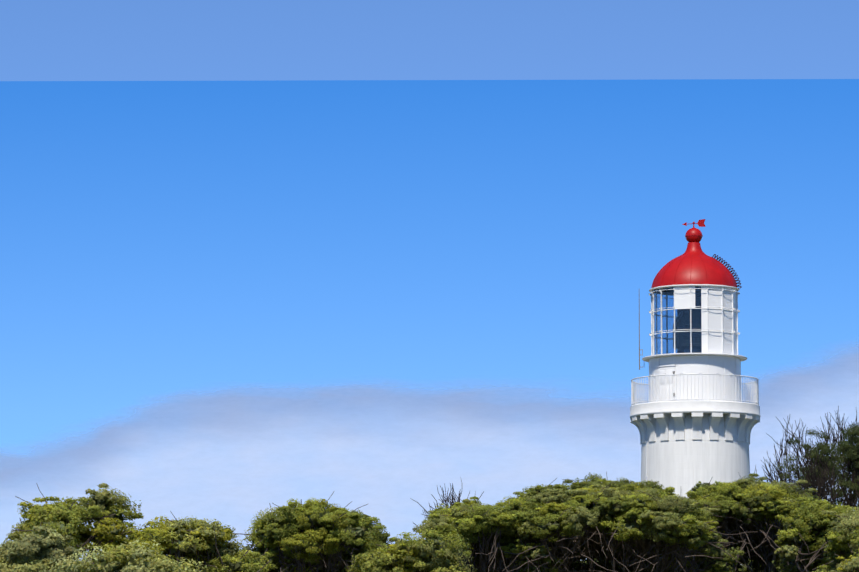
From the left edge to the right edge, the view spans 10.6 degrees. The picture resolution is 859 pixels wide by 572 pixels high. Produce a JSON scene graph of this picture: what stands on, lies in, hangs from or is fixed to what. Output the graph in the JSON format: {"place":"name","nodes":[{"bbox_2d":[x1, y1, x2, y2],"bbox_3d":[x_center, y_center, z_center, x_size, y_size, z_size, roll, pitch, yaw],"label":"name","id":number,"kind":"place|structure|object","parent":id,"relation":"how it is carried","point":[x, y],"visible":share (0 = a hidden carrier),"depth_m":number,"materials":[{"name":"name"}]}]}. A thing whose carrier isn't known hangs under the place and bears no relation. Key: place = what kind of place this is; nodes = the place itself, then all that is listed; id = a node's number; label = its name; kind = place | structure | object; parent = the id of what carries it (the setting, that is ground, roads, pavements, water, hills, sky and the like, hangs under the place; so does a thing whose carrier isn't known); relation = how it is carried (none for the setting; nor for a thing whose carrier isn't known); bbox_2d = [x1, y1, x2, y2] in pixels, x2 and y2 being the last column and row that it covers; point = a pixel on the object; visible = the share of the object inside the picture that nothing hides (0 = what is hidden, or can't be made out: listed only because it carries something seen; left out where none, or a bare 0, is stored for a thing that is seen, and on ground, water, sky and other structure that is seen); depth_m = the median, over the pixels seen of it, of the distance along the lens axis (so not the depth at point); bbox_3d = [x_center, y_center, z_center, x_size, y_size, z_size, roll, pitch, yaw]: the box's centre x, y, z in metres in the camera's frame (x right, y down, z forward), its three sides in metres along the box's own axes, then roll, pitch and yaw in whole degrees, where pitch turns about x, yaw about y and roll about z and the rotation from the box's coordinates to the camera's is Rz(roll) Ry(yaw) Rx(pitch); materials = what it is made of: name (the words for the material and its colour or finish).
{"place":"outdoors","nodes":[
{"label":"outdoors","id":0,"kind":"place"},
{"bbox_2d":[0,340,858,562],"bbox_3d":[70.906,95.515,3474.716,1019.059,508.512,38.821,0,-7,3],"label":"cloud","id":1,"kind":"structure","parent":0,"point":[238,458],"depth_m":3473.98,"materials":[{"name":"white"}]},
{"bbox_2d":[0,0,858,454],"label":"sky","id":2,"kind":"structure","parent":0,"point":[203,194],"materials":[{"name":"blue"}]},
{"bbox_3d":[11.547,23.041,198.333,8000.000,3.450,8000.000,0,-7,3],"label":"ground","id":3,"kind":"structure","parent":0,"visible":0},
{"bbox_2d":[0,522,79,571],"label":"tree","id":4,"kind":"object","parent":3,"relation":"on","point":[38,552],"visible":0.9,"depth_m":71.32,"materials":[{"name":"green plant"}]},
{"bbox_2d":[0,483,165,570],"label":"tree","id":5,"kind":"object","parent":3,"relation":"on","point":[105,509],"visible":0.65,"depth_m":95.16,"materials":[{"name":"green plant"}]},
{"bbox_2d":[39,540,206,571],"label":"tree","id":6,"kind":"object","parent":3,"relation":"on","point":[139,559],"visible":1,"depth_m":63.59,"materials":[{"name":"green plant"}]},
{"bbox_2d":[87,511,276,571],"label":"tree","id":7,"kind":"object","parent":3,"relation":"on","point":[199,540],"visible":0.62,"depth_m":98.86,"materials":[{"name":"green plant"}]},
{"bbox_2d":[234,492,399,571],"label":"tree","id":8,"kind":"object","parent":3,"relation":"on","point":[311,535],"visible":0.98,"depth_m":105.07,"materials":[{"name":"green plant"}]},
{"bbox_2d":[345,525,475,571],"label":"tree","id":9,"kind":"object","parent":3,"relation":"on","point":[423,555],"visible":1,"depth_m":99.30,"materials":[{"name":"green plant"}]},
{"bbox_2d":[410,480,483,524],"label":"bare branches","id":10,"kind":"object","parent":3,"relation":"on","point":[447,500],"visible":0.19,"depth_m":124.09,"materials":[{"name":"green plant"}]},
{"bbox_2d":[412,496,602,571],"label":"tree","id":11,"kind":"object","parent":3,"relation":"on","point":[480,527],"visible":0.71,"depth_m":115.15,"materials":[{"name":"green plant"}]},
{"bbox_2d":[471,472,749,571],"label":"tree","id":12,"kind":"object","parent":3,"relation":"on","point":[623,525],"visible":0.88,"depth_m":115.77,"materials":[{"name":"green plant"}]},
{"bbox_2d":[630,219,760,497],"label":"lighthouse","id":13,"kind":"object","parent":3,"relation":"on","point":[695,419],"visible":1,"depth_m":198.93,"materials":[{"name":"white paint"}]},
{"bbox_2d":[733,559,760,571],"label":"tree","id":14,"kind":"object","parent":3,"relation":"on","point":[744,569],"visible":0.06,"depth_m":145.44,"materials":[{"name":"green plant"}]},
{"bbox_2d":[679,467,825,571],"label":"tree","id":15,"kind":"object","parent":3,"relation":"on","point":[753,505],"visible":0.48,"depth_m":124.58,"materials":[{"name":"green plant"}]},
{"bbox_2d":[757,416,832,504],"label":"tree","id":16,"kind":"object","parent":3,"relation":"on","point":[785,453],"visible":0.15,"depth_m":151.79,"materials":[{"name":"green plant"}]},
{"bbox_2d":[774,427,850,505],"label":"tree","id":17,"kind":"object","parent":3,"relation":"on","point":[825,447],"visible":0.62,"depth_m":149.60,"materials":[{"name":"green plant"}]},
{"bbox_2d":[772,489,855,571],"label":"tree","id":18,"kind":"object","parent":3,"relation":"on","point":[807,530],"visible":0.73,"depth_m":117.12,"materials":[{"name":"green plant"}]},
{"bbox_2d":[784,438,845,506],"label":"tree","id":19,"kind":"object","parent":3,"relation":"on","point":[813,477],"visible":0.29,"depth_m":147.56,"materials":[{"name":"green plant"}]},
{"bbox_2d":[811,505,858,571],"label":"tree","id":20,"kind":"object","parent":3,"relation":"on","point":[838,542],"visible":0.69,"depth_m":110.89,"materials":[{"name":"green plant"}]},
{"bbox_2d":[813,406,858,507],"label":"tree","id":21,"kind":"object","parent":3,"relation":"on","point":[835,439],"visible":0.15,"depth_m":155.73,"materials":[{"name":"green plant"}]},
{"bbox_2d":[829,422,858,513],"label":"tree","id":22,"kind":"object","parent":3,"relation":"on","point":[850,451],"visible":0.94,"depth_m":150.39,"materials":[{"name":"green plant"}]},
{"bbox_2d":[829,527,858,571],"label":"tree","id":23,"kind":"object","parent":3,"relation":"on","point":[848,565],"visible":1,"depth_m":99.42,"materials":[{"name":"green plant"}]},
{"bbox_2d":[850,471,858,507],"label":"tree","id":24,"kind":"object","parent":3,"relation":"on","point":[857,493],"visible":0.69,"depth_m":149.15,"materials":[{"name":"green plant"}]}
]}

